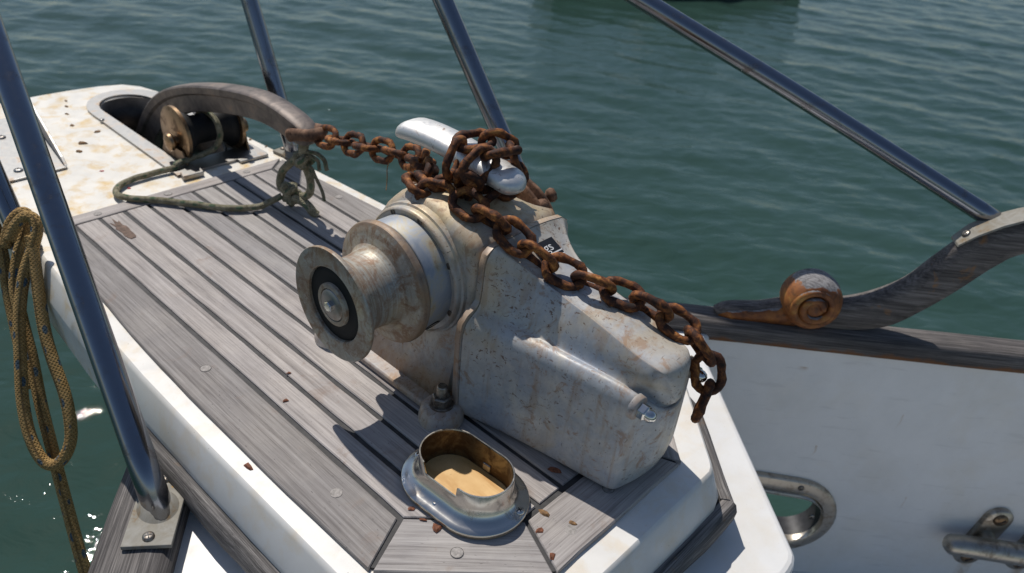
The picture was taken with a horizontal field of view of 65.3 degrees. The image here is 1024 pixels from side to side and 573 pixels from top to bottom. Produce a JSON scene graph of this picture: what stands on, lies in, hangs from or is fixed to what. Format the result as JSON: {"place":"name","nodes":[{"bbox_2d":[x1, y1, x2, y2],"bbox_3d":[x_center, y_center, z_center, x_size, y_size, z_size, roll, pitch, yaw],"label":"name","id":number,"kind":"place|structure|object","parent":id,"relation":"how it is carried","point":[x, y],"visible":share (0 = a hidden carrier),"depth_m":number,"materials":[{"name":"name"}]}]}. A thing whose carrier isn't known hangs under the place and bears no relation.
{"place":"outdoors","nodes":[
{"label":"outdoors","id":0,"kind":"place"},
{"bbox_2d":[0,0,1023,572],"bbox_3d":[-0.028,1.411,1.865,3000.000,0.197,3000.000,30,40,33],"label":"water","id":1,"kind":"structure","parent":0,"point":[664,162],"depth_m":5.99,"materials":[{"name":"teal liquid"}]},
{"bbox_2d":[0,85,1023,572],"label":"sailboat","id":2,"kind":"object","parent":1,"relation":"on","point":[904,447],"visible":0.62,"depth_m":1.46,"materials":[{"name":"grey wood"}]},
{"bbox_2d":[0,160,42,253],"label":"railing post","id":3,"kind":"object","parent":2,"relation":"on","point":[9,202],"visible":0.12,"depth_m":1.51,"materials":[{"name":"metal"}]},
{"bbox_2d":[0,207,89,572],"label":"coiled rope","id":4,"kind":"object","parent":3,"relation":"hanging from","point":[22,228],"visible":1,"depth_m":1.47,"materials":[{"name":"beige fabric"}]},
{"bbox_2d":[0,103,66,182],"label":"bow plate","id":5,"kind":"object","parent":2,"relation":"on","point":[11,163],"visible":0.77,"depth_m":1.83,"materials":[{"name":"silver metal"}]},
{"bbox_2d":[0,14,184,549],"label":"railing post","id":6,"kind":"object","parent":2,"relation":"on","point":[153,523],"visible":0.97,"depth_m":1.16,"materials":[{"name":"metal"}]},
{"bbox_2d":[86,89,267,180],"bbox_3d":[-0.883,-0.394,2.041,0.609,0.282,0.226,30,40,33],"label":"bow roller","id":7,"kind":"object","parent":2,"relation":"attached to","point":[189,135],"visible":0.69,"depth_m":1.91,"materials":[{"name":"silver metal"}]},
{"bbox_2d":[135,82,315,148],"bbox_3d":[-0.771,-0.220,2.014,0.978,0.741,0.240,30,40,33],"label":"anchor","id":8,"kind":"object","parent":7,"relation":"attached to","point":[279,114],"visible":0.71,"depth_m":1.73,"materials":[{"name":"grey metal"}]},
{"bbox_2d":[113,112,327,216],"bbox_3d":[-0.674,-0.277,1.697,0.556,0.186,0.292,30,40,33],"label":"lashing rope","id":9,"kind":"object","parent":2,"relation":"on","point":[304,159],"visible":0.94,"depth_m":1.68,"materials":[{"name":"green fabric"}]},
{"bbox_2d":[244,463,252,469],"bbox_3d":[-0.364,0.248,1.104,0.016,0.003,0.008,30,40,33],"label":"rust flake","id":10,"kind":"object","parent":2,"relation":"on","point":[248,466],"visible":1,"depth_m":1.10,"materials":[{"name":"brown metal"}]},
{"bbox_2d":[241,0,297,158],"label":"railing post","id":11,"kind":"object","parent":2,"relation":"on","point":[256,23],"visible":0.51,"depth_m":1.87,"materials":[{"name":"metal"}]},
{"bbox_2d":[432,523,442,532],"bbox_3d":[-0.098,0.312,1.033,0.013,0.002,0.013,15,34,14],"label":"rust flake","id":12,"kind":"object","parent":2,"relation":"on","point":[436,528],"visible":1,"depth_m":1.03,"materials":[{"name":"brown metal"}]},
{"bbox_2d":[401,428,529,539],"bbox_3d":[-0.063,0.255,1.079,0.190,0.054,0.137,30,40,33],"label":"deck pipe","id":13,"kind":"object","parent":2,"relation":"on","point":[463,483],"visible":1,"depth_m":1.08,"materials":[{"name":"silver metal"}]},
{"bbox_2d":[432,0,530,178],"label":"railing post","id":14,"kind":"object","parent":2,"relation":"on","point":[454,26],"visible":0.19,"depth_m":1.61,"materials":[{"name":"metal"}]},
{"bbox_2d":[296,118,706,488],"bbox_3d":[-0.020,0.009,1.173,0.602,0.372,0.436,30,40,33],"label":"anchor windlass","id":15,"kind":"object","parent":2,"relation":"on","point":[437,311],"visible":0.91,"depth_m":1.11,"materials":[{"name":"silver metal"}]},
{"bbox_2d":[314,124,725,423],"bbox_3d":[-0.088,-0.112,1.240,0.924,0.305,0.183,30,40,33],"label":"anchor chain","id":16,"kind":"object","parent":15,"relation":"attached to","point":[469,185],"visible":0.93,"depth_m":1.11,"materials":[{"name":"brown metal"}]},
{"bbox_2d":[285,123,328,141],"bbox_3d":[-0.393,-0.300,1.568,0.091,0.047,0.070,30,40,33],"label":"shackle","id":17,"kind":"object","parent":16,"relation":"attached to","point":[305,134],"visible":0.9,"depth_m":1.54,"materials":[{"name":"brown metal"}]},
{"bbox_2d":[535,527,543,532],"bbox_3d":[0.036,0.318,1.046,0.012,0.002,0.008,0,33,-9],"label":"rust flake","id":18,"kind":"object","parent":2,"relation":"on","point":[540,530],"visible":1,"depth_m":1.04,"materials":[{"name":"brown metal"}]},
{"bbox_2d":[538,509,549,516],"bbox_3d":[0.043,0.302,1.071,0.019,0.003,0.009,30,40,33],"label":"leaf scrap","id":19,"kind":"object","parent":2,"relation":"on","point":[544,513],"visible":1,"depth_m":1.07,"materials":[{"name":"plant"}]},
{"bbox_2d":[550,553,554,559],"bbox_3d":[0.051,0.341,1.012,0.008,0.002,0.011,8,33,3],"label":"rust flake","id":20,"kind":"object","parent":2,"relation":"on","point":[552,556],"visible":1,"depth_m":1.01,"materials":[{"name":"brown metal"}]},
{"bbox_2d":[548,467,561,472],"bbox_3d":[0.061,0.260,1.138,0.022,0.003,0.011,9,33,6],"label":"rust flake","id":21,"kind":"object","parent":2,"relation":"on","point":[554,469],"visible":1,"depth_m":1.14,"materials":[{"name":"brown metal"}]},
{"bbox_2d":[756,471,836,548],"bbox_3d":[0.626,0.542,1.995,0.347,0.254,0.076,6,33,1],"label":"fairlead","id":22,"kind":"object","parent":2,"relation":"attached to","point":[819,497],"visible":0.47,"depth_m":1.94,"materials":[{"name":"metal"}]},
{"bbox_2d":[624,0,1023,246],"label":"handrail","id":23,"kind":"object","parent":2,"relation":"attached to","point":[987,217],"visible":0.99,"depth_m":1.59,"materials":[{"name":"metal"}]},
{"bbox_2d":[942,507,1023,568],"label":"mooring cleat","id":24,"kind":"object","parent":2,"relation":"attached to","point":[979,540],"visible":1,"depth_m":1.92,"materials":[{"name":"metal"}]}
]}

